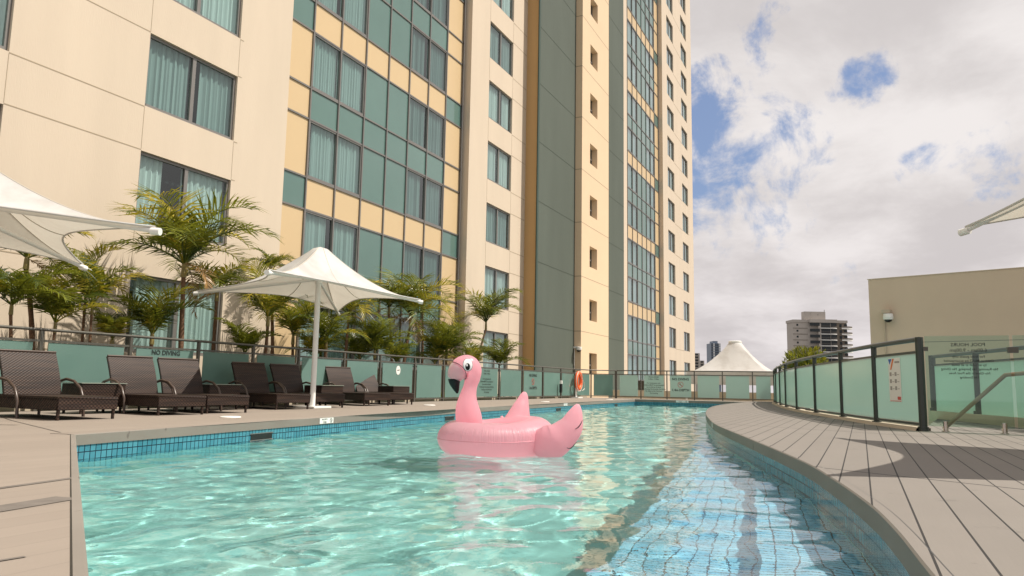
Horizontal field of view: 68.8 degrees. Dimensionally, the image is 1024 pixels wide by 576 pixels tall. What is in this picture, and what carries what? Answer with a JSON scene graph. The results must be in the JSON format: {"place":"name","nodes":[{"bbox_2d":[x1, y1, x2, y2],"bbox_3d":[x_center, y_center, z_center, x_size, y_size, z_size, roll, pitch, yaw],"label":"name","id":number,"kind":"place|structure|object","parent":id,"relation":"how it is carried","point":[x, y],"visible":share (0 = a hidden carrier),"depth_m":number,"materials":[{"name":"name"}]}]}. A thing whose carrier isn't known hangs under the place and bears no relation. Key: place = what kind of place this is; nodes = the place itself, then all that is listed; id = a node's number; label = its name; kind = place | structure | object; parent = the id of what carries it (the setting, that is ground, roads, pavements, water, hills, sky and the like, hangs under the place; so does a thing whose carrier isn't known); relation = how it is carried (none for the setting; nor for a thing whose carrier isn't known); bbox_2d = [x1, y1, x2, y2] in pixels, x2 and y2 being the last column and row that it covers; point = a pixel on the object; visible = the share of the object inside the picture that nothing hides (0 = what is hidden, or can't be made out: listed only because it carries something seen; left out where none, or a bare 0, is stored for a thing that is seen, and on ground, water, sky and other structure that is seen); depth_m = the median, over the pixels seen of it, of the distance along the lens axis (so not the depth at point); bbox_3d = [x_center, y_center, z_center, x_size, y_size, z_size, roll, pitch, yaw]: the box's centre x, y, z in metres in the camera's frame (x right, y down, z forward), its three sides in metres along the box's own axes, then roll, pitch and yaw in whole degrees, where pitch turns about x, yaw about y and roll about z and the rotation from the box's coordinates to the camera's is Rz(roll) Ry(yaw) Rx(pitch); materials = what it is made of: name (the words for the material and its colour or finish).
{"place":"outdoors","nodes":[
{"label":"outdoors","id":0,"kind":"place"},
{"bbox_2d":[0,397,750,575],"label":"pool deck","id":1,"kind":"structure","parent":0,"point":[38,536],"depth_m":5.67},
{"bbox_2d":[0,496,71,511],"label":"deck grime line","id":2,"kind":"object","parent":1,"relation":"on","point":[23,504],"visible":1,"depth_m":3.31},
{"bbox_2d":[0,349,117,420],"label":"sun lounger","id":3,"kind":"object","parent":1,"relation":"on","point":[30,379],"visible":1,"depth_m":10.44,"materials":[{"name":"brown wicker"}]},
{"bbox_2d":[70,435,72,575],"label":"deck joint","id":4,"kind":"object","parent":1,"relation":"on","point":[71,568],"visible":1,"depth_m":2.87,"materials":[{"name":"black paint"}]},
{"bbox_2d":[71,434,88,575],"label":"pool coping","id":5,"kind":"object","parent":1,"relation":"on","point":[79,560],"visible":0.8,"depth_m":2.86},
{"bbox_2d":[0,172,161,270],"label":"parasol","id":6,"kind":"object","parent":1,"relation":"on","point":[33,222],"visible":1,"depth_m":9.49,"materials":[{"name":"fabric"}]},
{"bbox_2d":[61,382,127,413],"bbox_3d":[-6.605,1.735,11.801,0.550,0.475,0.750,-3,-8,29],"label":"side table","id":7,"kind":"object","parent":1,"relation":"on","point":[97,389],"visible":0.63,"depth_m":11.60,"materials":[{"name":"brown wicker"}]},
{"bbox_2d":[96,355,206,415],"bbox_3d":[-5.954,1.572,12.238,1.966,0.937,0.942,-4,-9,33],"label":"sun lounger","id":8,"kind":"object","parent":1,"relation":"on","point":[137,374],"visible":0.84,"depth_m":12.30,"materials":[{"name":"brown wicker"}]},
{"bbox_2d":[147,357,249,413],"bbox_3d":[-5.589,1.703,13.202,1.966,0.937,0.942,-4,-9,34],"label":"sun lounger","id":9,"kind":"object","parent":1,"relation":"on","point":[182,375],"visible":0.66,"depth_m":13.34,"materials":[{"name":"brown wicker"}]},
{"bbox_2d":[191,384,241,409],"bbox_3d":[-5.616,2.056,14.154,0.550,0.475,0.750,-3,-8,29],"label":"side table","id":10,"kind":"object","parent":1,"relation":"on","point":[224,388],"visible":0.48,"depth_m":14.01,"materials":[{"name":"brown wicker"}]},
{"bbox_2d":[223,361,310,409],"bbox_3d":[-5.078,1.986,15.320,1.966,0.937,0.942,-4,-9,36],"label":"sun lounger","id":11,"kind":"object","parent":1,"relation":"on","point":[251,378],"visible":0.79,"depth_m":15.40,"materials":[{"name":"brown wicker"}]},
{"bbox_2d":[0,396,586,411],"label":"kerb","id":12,"kind":"structure","parent":1,"relation":"on","point":[133,407],"depth_m":19.93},
{"bbox_2d":[261,363,344,407],"bbox_3d":[-4.669,2.148,16.515,1.966,0.937,0.942,-4,-9,34],"label":"sun lounger","id":13,"kind":"object","parent":1,"relation":"on","point":[287,377],"visible":0.64,"depth_m":16.64,"materials":[{"name":"brown wicker"}]},
{"bbox_2d":[0,325,615,410],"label":"glass fence","id":14,"kind":"object","parent":1,"relation":"on","point":[80,362],"visible":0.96,"depth_m":18.48,"materials":[{"name":"glass"}]},
{"bbox_2d":[193,247,422,408],"bbox_3d":[-4.324,0.839,16.014,3.909,3.410,6.652,-2,-8,25],"label":"parasol","id":15,"kind":"object","parent":1,"relation":"on","point":[327,278],"visible":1,"depth_m":15.82,"materials":[{"name":"fabric"}]},
{"bbox_2d":[304,385,343,405],"bbox_3d":[-4.305,2.457,17.079,0.550,0.475,0.750,-3,-8,29],"label":"side table","id":16,"kind":"object","parent":1,"relation":"on","point":[329,388],"visible":0.54,"depth_m":16.88,"materials":[{"name":"brown wicker"}]},
{"bbox_2d":[50,399,634,444],"bbox_3d":[0.290,3.303,20.759,0.775,0.109,28.664,-2,-8,20],"label":"pool coping","id":17,"kind":"object","parent":1,"relation":"on","point":[111,435],"visible":0.87,"depth_m":10.00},
{"bbox_2d":[323,366,390,405],"bbox_3d":[-3.966,2.419,18.523,1.966,0.937,0.942,-5,-9,39],"label":"sun lounger","id":18,"kind":"object","parent":1,"relation":"on","point":[339,376],"visible":0.77,"depth_m":18.65,"materials":[{"name":"brown wicker"}]},
{"bbox_2d":[355,375,413,404],"bbox_3d":[-3.555,2.617,19.768,1.966,0.878,0.942,-5,-10,40],"label":"sun lounger","id":19,"kind":"object","parent":1,"relation":"on","point":[371,384],"visible":0.5,"depth_m":19.73,"materials":[{"name":"brown wicker"}]},
{"bbox_2d":[378,386,409,403],"bbox_3d":[-3.191,2.876,20.171,0.550,0.475,0.750,-3,-8,29],"label":"side table","id":20,"kind":"object","parent":1,"relation":"on","point":[404,389],"visible":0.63,"depth_m":19.94,"materials":[{"name":"brown wicker"}]},
{"bbox_2d":[571,371,584,397],"bbox_3d":[3.069,4.468,34.689,0.382,1.256,1.062,-2,-8,25],"label":"life ring","id":21,"kind":"object","parent":1,"relation":"on","point":[581,381],"visible":1,"depth_m":34.53,"materials":[{"name":"orange plastic"}]},
{"bbox_2d":[635,399,738,403],"bbox_3d":[7.827,5.023,33.046,4.850,0.109,0.262,-2,-8,25],"label":"pool coping","id":22,"kind":"object","parent":1,"relation":"on","point":[690,401],"visible":0.75,"depth_m":32.98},
{"bbox_2d":[616,370,772,401],"bbox_3d":[8.288,4.483,34.441,7.224,1.345,0.052,-2,-8,25],"label":"glass fence","id":23,"kind":"object","parent":1,"relation":"on","point":[737,386],"visible":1,"depth_m":34.37,"materials":[{"name":"glass"}]},
{"bbox_2d":[78,405,887,575],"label":"pool water","id":24,"kind":"structure","parent":0,"point":[642,490],"depth_m":4.82,"materials":[{"name":"teal liquid"}]},
{"bbox_2d":[437,355,582,457],"bbox_3d":[-0.110,1.421,9.048,1.549,1.198,1.457,3,-8,-17],"label":"inflatable flamingo","id":25,"kind":"object","parent":24,"relation":"on","point":[517,430],"visible":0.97,"depth_m":8.54,"materials":[{"name":"pink plastic"}]},
{"bbox_2d":[612,390,803,407],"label":"block wall","id":26,"kind":"structure","parent":0,"point":[696,396],"depth_m":37.84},
{"bbox_2d":[707,341,720,391],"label":"blue tower","id":27,"kind":"structure","parent":0,"point":[713,349],"depth_m":799.05,"materials":[{"name":"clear glass"}]},
{"bbox_2d":[786,310,852,361],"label":"balcony tower","id":28,"kind":"structure","parent":0,"point":[813,329],"depth_m":380.06,"materials":[{"name":"concrete"}]},
{"bbox_2d":[802,409,873,420],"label":"terrace","id":29,"kind":"structure","parent":0,"point":[845,413],"depth_m":32.48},
{"bbox_2d":[685,341,772,399],"bbox_3d":[11.549,4.414,38.600,4.280,3.360,4.280,-2,-8,25],"label":"marquee","id":30,"kind":"object","parent":29,"relation":"on","point":[734,356],"visible":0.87,"depth_m":37.48,"materials":[{"name":"fabric"}]},
{"bbox_2d":[690,0,1023,392],"label":"sky","id":31,"kind":"structure","parent":0,"point":[838,145],"materials":[{"name":"white"}]},
{"bbox_2d":[708,401,1023,575],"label":"pool deck boards","id":32,"kind":"object","parent":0,"point":[953,499],"visible":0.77,"depth_m":5.41,"materials":[{"name":"wood"}]},
{"bbox_2d":[706,402,951,575],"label":"pool coping","id":33,"kind":"object","parent":32,"relation":"on","point":[911,551],"visible":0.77,"depth_m":3.84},
{"bbox_2d":[772,402,916,430],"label":"kerb","id":34,"kind":"structure","parent":32,"relation":"on","point":[877,424],"depth_m":13.42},
{"bbox_2d":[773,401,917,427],"bbox_3d":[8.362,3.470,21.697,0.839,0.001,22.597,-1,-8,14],"label":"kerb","id":35,"kind":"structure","parent":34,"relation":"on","point":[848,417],"depth_m":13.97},
{"bbox_2d":[773,337,928,430],"bbox_3d":[8.372,2.842,21.781,0.790,1.356,22.721,-1,-8,14],"label":"glass fence","id":36,"kind":"object","parent":35,"relation":"on","point":[874,387],"visible":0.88,"depth_m":13.30,"materials":[{"name":"teal glass"}]},
{"bbox_2d":[923,335,1009,433],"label":"glass gate","id":37,"kind":"structure","parent":32,"relation":"on","point":[1004,428],"depth_m":10.62,"materials":[{"name":"glass"}]},
{"bbox_2d":[929,411,1023,427],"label":"kerb","id":38,"kind":"structure","parent":32,"relation":"on","point":[1018,422],"depth_m":13.78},
{"bbox_2d":[928,345,1023,417],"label":"glass fence","id":39,"kind":"object","parent":38,"relation":"on","point":[950,392],"visible":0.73,"depth_m":14.14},
{"bbox_2d":[942,371,1023,427],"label":"ramp handrail","id":40,"kind":"object","parent":32,"relation":"on","point":[994,384],"visible":0.85,"depth_m":11.29,"materials":[{"name":"grey metal"}]},
{"bbox_2d":[958,198,1023,235],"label":"parasol","id":41,"kind":"object","parent":32,"relation":"on","point":[1014,211],"visible":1,"depth_m":8.74,"materials":[{"name":"fabric"}]},
{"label":"planting bed","id":42,"kind":"structure","parent":0,"visible":0},
{"bbox_2d":[0,261,87,337],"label":"palm tree","id":43,"kind":"object","parent":42,"relation":"on","point":[21,283],"visible":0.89,"depth_m":12.37,"materials":[{"name":"green plant"}]},
{"bbox_2d":[1,230,103,349],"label":"palm tree","id":44,"kind":"object","parent":42,"relation":"on","point":[27,256],"visible":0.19,"depth_m":13.33,"materials":[{"name":"green plant"}]},
{"bbox_2d":[3,269,123,342],"bbox_3d":[-8.072,0.832,13.111,1.807,2.652,1.989,-6,-10,42],"label":"palm tree","id":45,"kind":"object","parent":42,"relation":"on","point":[59,305],"visible":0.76,"depth_m":13.10,"materials":[{"name":"green plant"}]},
{"bbox_2d":[46,241,131,344],"bbox_3d":[-8.238,0.700,14.495,1.501,3.263,1.630,-2,-8,25],"label":"palm tree","id":46,"kind":"object","parent":42,"relation":"on","point":[117,285],"visible":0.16,"depth_m":14.48,"materials":[{"name":"green plant"}]},
{"bbox_2d":[32,249,156,342],"bbox_3d":[-7.877,0.835,14.010,1.655,2.883,2.184,-2,-8,25],"label":"palm tree","id":47,"kind":"object","parent":42,"relation":"on","point":[100,280],"visible":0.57,"depth_m":13.93,"materials":[{"name":"green plant"}]},
{"bbox_2d":[81,303,146,343],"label":"palm tree","id":48,"kind":"object","parent":42,"relation":"on","point":[109,324],"visible":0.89,"depth_m":14.48,"materials":[{"name":"green plant"}]},
{"bbox_2d":[107,283,216,348],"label":"palm tree","id":49,"kind":"object","parent":42,"relation":"on","point":[155,316],"visible":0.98,"depth_m":15.07,"materials":[{"name":"green plant"}]},
{"bbox_2d":[85,180,283,350],"bbox_3d":[-7.145,0.144,16.057,3.477,4.803,4.116,-2,-8,25],"label":"palm tree","id":50,"kind":"object","parent":42,"relation":"on","point":[191,238],"visible":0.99,"depth_m":15.96,"materials":[{"name":"green plant"}]},
{"bbox_2d":[165,260,264,349],"bbox_3d":[-6.787,0.981,17.150,2.188,3.436,2.607,5,-8,-30],"label":"palm tree","id":51,"kind":"object","parent":42,"relation":"on","point":[219,279],"visible":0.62,"depth_m":17.20,"materials":[{"name":"green plant"}]},
{"bbox_2d":[210,316,282,351],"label":"palm tree","id":52,"kind":"object","parent":42,"relation":"on","point":[251,337],"visible":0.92,"depth_m":16.99,"materials":[{"name":"green plant"}]},
{"bbox_2d":[247,247,296,353],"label":"palm tree","id":53,"kind":"object","parent":42,"relation":"on","point":[274,259],"visible":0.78,"depth_m":20.18,"materials":[{"name":"green plant"}]},
{"bbox_2d":[232,257,321,353],"bbox_3d":[-5.815,1.080,17.965,2.762,3.482,2.811,-2,-8,25],"label":"palm tree","id":54,"kind":"object","parent":42,"relation":"on","point":[270,304],"visible":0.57,"depth_m":17.97,"materials":[{"name":"green plant"}]},
{"bbox_2d":[264,295,325,354],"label":"palm tree","id":55,"kind":"object","parent":42,"relation":"on","point":[295,324],"visible":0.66,"depth_m":19.93,"materials":[{"name":"green plant"}]},
{"bbox_2d":[281,329,340,354],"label":"palm tree","id":56,"kind":"object","parent":42,"relation":"on","point":[307,341],"visible":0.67,"depth_m":19.78,"materials":[{"name":"green plant"}]},
{"bbox_2d":[287,309,371,356],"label":"palm tree","id":57,"kind":"object","parent":42,"relation":"on","point":[326,326],"visible":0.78,"depth_m":19.85,"materials":[{"name":"green plant"}]},
{"bbox_2d":[295,277,385,366],"bbox_3d":[-4.890,1.415,21.718,2.646,3.812,2.834,1,-7,-2],"label":"palm tree","id":58,"kind":"object","parent":42,"relation":"on","point":[350,306],"visible":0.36,"depth_m":21.63,"materials":[{"name":"green plant"}]},
{"bbox_2d":[328,327,394,360],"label":"palm tree","id":59,"kind":"object","parent":42,"relation":"on","point":[355,344],"visible":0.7,"depth_m":22.07,"materials":[{"name":"green plant"}]},
{"bbox_2d":[345,317,416,359],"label":"palm tree","id":60,"kind":"object","parent":42,"relation":"on","point":[374,335],"visible":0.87,"depth_m":21.79,"materials":[{"name":"green plant"}]},
{"bbox_2d":[361,278,425,360],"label":"palm tree","id":61,"kind":"object","parent":42,"relation":"on","point":[386,302],"visible":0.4,"depth_m":24.66,"materials":[{"name":"green plant"}]},
{"bbox_2d":[374,328,425,361],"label":"palm tree","id":62,"kind":"object","parent":42,"relation":"on","point":[401,349],"visible":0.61,"depth_m":22.87,"materials":[{"name":"green plant"}]},
{"bbox_2d":[367,266,464,363],"bbox_3d":[-3.494,1.492,25.231,4.500,4.609,3.996,-2,-8,25],"label":"palm tree","id":63,"kind":"object","parent":42,"relation":"on","point":[407,305],"visible":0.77,"depth_m":24.76,"materials":[{"name":"green plant"}]},
{"bbox_2d":[398,324,475,363],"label":"palm tree","id":64,"kind":"object","parent":42,"relation":"on","point":[437,351],"visible":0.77,"depth_m":25.66,"materials":[{"name":"green plant"}]},
{"bbox_2d":[416,319,490,397],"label":"palm tree","id":65,"kind":"object","parent":42,"relation":"on","point":[455,334],"visible":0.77,"depth_m":25.78,"materials":[{"name":"green plant"}]},
{"bbox_2d":[441,339,495,360],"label":"palm tree","id":66,"kind":"object","parent":42,"relation":"on","point":[478,356],"visible":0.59,"depth_m":27.28,"materials":[{"name":"green plant"}]},
{"bbox_2d":[443,288,524,349],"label":"palm tree","id":67,"kind":"object","parent":42,"relation":"on","point":[480,308],"visible":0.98,"depth_m":30.43,"materials":[{"name":"green plant"}]},
{"bbox_2d":[477,337,533,396],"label":"palm tree","id":68,"kind":"object","parent":42,"relation":"on","point":[498,355],"visible":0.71,"depth_m":30.40,"materials":[{"name":"green plant"}]},
{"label":"pool wall","id":69,"kind":"structure","parent":0,"visible":0},
{"bbox_2d":[76,402,634,459],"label":"pool wall tiles","id":70,"kind":"object","parent":69,"relation":"attached to","point":[99,450],"visible":0.3,"depth_m":9.91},
{"label":"pool wall","id":71,"kind":"structure","parent":0,"visible":0},
{"bbox_2d":[635,402,721,406],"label":"pool wall tiles","id":72,"kind":"object","parent":71,"relation":"attached to","point":[676,404],"visible":0.2,"depth_m":33.15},
{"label":"pool wall","id":73,"kind":"structure","parent":0,"visible":0},
{"bbox_2d":[706,421,909,575],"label":"pool wall tiles","id":74,"kind":"object","parent":73,"relation":"attached to","point":[868,538],"visible":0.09,"depth_m":4.91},
{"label":"podium","id":75,"kind":"structure","parent":0,"visible":0},
{"bbox_2d":[0,0,694,397],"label":"hotel tower","id":76,"kind":"structure","parent":75,"relation":"on","point":[538,152],"depth_m":28.08,"materials":[{"name":"paint"}]},
{"bbox_2d":[0,0,12,49],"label":"window","id":77,"kind":"structure","parent":76,"relation":"in","point":[5,5],"depth_m":14.92,"materials":[{"name":"metal"}]},
{"bbox_2d":[124,275,220,355],"bbox_3d":[-8.302,0.726,18.327,0.180,1.810,2.780,-2,-8,25],"label":"window","id":78,"kind":"structure","parent":76,"relation":"in","point":[201,328],"depth_m":18.50,"materials":[{"name":"metal"}]},
{"bbox_2d":[135,151,228,245],"bbox_3d":[-8.252,-2.150,18.699,0.182,1.810,2.780,-2,-8,25],"label":"window","id":79,"kind":"structure","parent":76,"relation":"in","point":[150,169],"depth_m":18.77,"materials":[{"name":"metal"}]},
{"bbox_2d":[145,35,235,139],"bbox_3d":[-8.201,-5.026,19.071,0.180,1.810,2.780,-2,-8,25],"label":"window","id":80,"kind":"structure","parent":76,"relation":"in","point":[168,65],"depth_m":18.98,"materials":[{"name":"metal"}]},
{"bbox_2d":[173,0,240,37],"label":"window","id":81,"kind":"structure","parent":76,"relation":"in","point":[222,13],"depth_m":20.14,"materials":[{"name":"metal"}]},
{"bbox_2d":[298,304,354,364],"bbox_3d":[-5.990,1.534,23.999,0.181,1.825,2.745,-2,-8,25],"label":"window","id":82,"kind":"structure","parent":76,"relation":"in","point":[330,354],"depth_m":24.46,"materials":[{"name":"glass"}]},
{"bbox_2d":[303,211,357,271],"bbox_3d":[-5.938,-1.341,24.370,0.179,1.825,2.745,-2,-8,25],"label":"window","id":83,"kind":"structure","parent":76,"relation":"in","point":[315,224],"depth_m":24.70,"materials":[{"name":"metal"}]},
{"bbox_2d":[308,121,361,196],"bbox_3d":[-5.889,-4.217,24.742,0.181,1.825,2.745,-2,-8,25],"label":"window","id":84,"kind":"structure","parent":76,"relation":"in","point":[322,144],"depth_m":24.75,"materials":[{"name":"metal"}]},
{"bbox_2d":[312,34,365,114],"bbox_3d":[-5.839,-7.093,25.114,0.181,1.825,2.745,-2,-8,25],"label":"window","id":85,"kind":"structure","parent":76,"relation":"in","point":[324,68],"depth_m":25.11,"materials":[{"name":"metal"}]},
{"bbox_2d":[317,0,368,36],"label":"window","id":86,"kind":"structure","parent":76,"relation":"in","point":[355,15],"depth_m":26.10,"materials":[{"name":"glass"}]},
{"bbox_2d":[400,319,438,368],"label":"window","id":87,"kind":"structure","parent":76,"relation":"in","point":[405,327],"depth_m":28.87,"materials":[{"name":"glass"}]},
{"bbox_2d":[403,243,440,297],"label":"window","id":88,"kind":"structure","parent":76,"relation":"in","point":[411,253],"depth_m":29.41,"materials":[{"name":"glass"}]},
{"bbox_2d":[406,168,442,227],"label":"window","id":89,"kind":"structure","parent":76,"relation":"in","point":[433,199],"depth_m":29.83,"materials":[{"name":"glass"}]},
{"bbox_2d":[409,96,444,159],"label":"window","id":90,"kind":"structure","parent":76,"relation":"in","point":[417,109],"depth_m":30.13,"materials":[{"name":"glass"}]},
{"bbox_2d":[411,25,446,92],"bbox_3d":[-3.436,-9.276,30.520,0.181,1.825,2.745,-2,-8,25],"label":"window","id":91,"kind":"structure","parent":76,"relation":"in","point":[437,67],"depth_m":30.60,"materials":[{"name":"glass"}]},
{"bbox_2d":[416,0,447,27],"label":"window","id":92,"kind":"structure","parent":76,"relation":"in","point":[439,7],"depth_m":31.60,"materials":[{"name":"metal"}]},
{"bbox_2d":[483,330,506,371],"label":"window","id":93,"kind":"structure","parent":76,"relation":"in","point":[489,335],"depth_m":34.15,"materials":[{"name":"glass"}]},
{"bbox_2d":[484,266,507,309],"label":"window","id":94,"kind":"structure","parent":76,"relation":"in","point":[499,276],"depth_m":34.64,"materials":[{"name":"glass"}]},
{"bbox_2d":[486,203,508,249],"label":"window","id":95,"kind":"structure","parent":76,"relation":"in","point":[495,217],"depth_m":34.99,"materials":[{"name":"metal"}]},
{"bbox_2d":[487,142,509,190],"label":"window","id":96,"kind":"structure","parent":76,"relation":"in","point":[501,172],"depth_m":35.39,"materials":[{"name":"metal"}]},
{"bbox_2d":[488,81,510,132],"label":"window","id":97,"kind":"structure","parent":76,"relation":"in","point":[494,93],"depth_m":35.72,"materials":[{"name":"metal"}]},
{"bbox_2d":[490,23,511,76],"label":"window","id":98,"kind":"structure","parent":76,"relation":"in","point":[505,46],"depth_m":36.30,"materials":[{"name":"glass"}]},
{"bbox_2d":[493,0,512,20],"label":"window","id":99,"kind":"structure","parent":76,"relation":"in","point":[504,5],"depth_m":37.13,"materials":[{"name":"glass"}]},
{"bbox_2d":[627,19,636,53],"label":"window","id":100,"kind":"structure","parent":76,"relation":"in","point":[630,34],"depth_m":59.58,"materials":[{"name":"glass"}]},
{"bbox_2d":[628,201,636,229],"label":"window","id":101,"kind":"structure","parent":76,"relation":"in","point":[632,218],"depth_m":57.64,"materials":[{"name":"glass"}]},
{"bbox_2d":[628,164,636,193],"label":"window","id":102,"kind":"structure","parent":76,"relation":"in","point":[629,167],"depth_m":57.99,"materials":[{"name":"glass"}]},
{"bbox_2d":[628,127,636,157],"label":"window","id":103,"kind":"structure","parent":76,"relation":"in","point":[629,133],"depth_m":58.45,"materials":[{"name":"glass"}]},
{"bbox_2d":[628,315,637,341],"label":"window","id":104,"kind":"structure","parent":76,"relation":"in","point":[631,320],"depth_m":56.51,"materials":[{"name":"glass"}]},
{"bbox_2d":[628,276,637,303],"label":"window","id":105,"kind":"structure","parent":76,"relation":"in","point":[631,282],"depth_m":56.96,"materials":[{"name":"glass"}]},
{"bbox_2d":[628,238,637,266],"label":"window","id":106,"kind":"structure","parent":76,"relation":"in","point":[632,246],"depth_m":57.26,"materials":[{"name":"glass"}]},
{"bbox_2d":[647,251,654,276],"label":"window","id":107,"kind":"structure","parent":76,"relation":"in","point":[650,257],"depth_m":62.23,"materials":[{"name":"glass"}]},
{"bbox_2d":[781,345,828,410],"bbox_3d":[12.832,4.045,32.862,2.127,3.272,2.061,4,-8,-19],"label":"shrub","id":108,"kind":"object","parent":75,"relation":"on","point":[800,352],"visible":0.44,"depth_m":32.66,"materials":[{"name":"green plant"}]},
{"bbox_2d":[867,267,1023,426],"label":"rendered building","id":109,"kind":"structure","parent":75,"relation":"on","point":[939,313],"depth_m":20.31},
{"bbox_2d":[881,309,892,353],"bbox_3d":[10.652,1.825,21.105,0.295,2.440,0.295,-6,-10,43],"label":"security camera","id":110,"kind":"object","parent":109,"relation":"attached to","point":[887,315],"visible":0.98,"depth_m":21.20,"materials":[{"name":"white plastic"}]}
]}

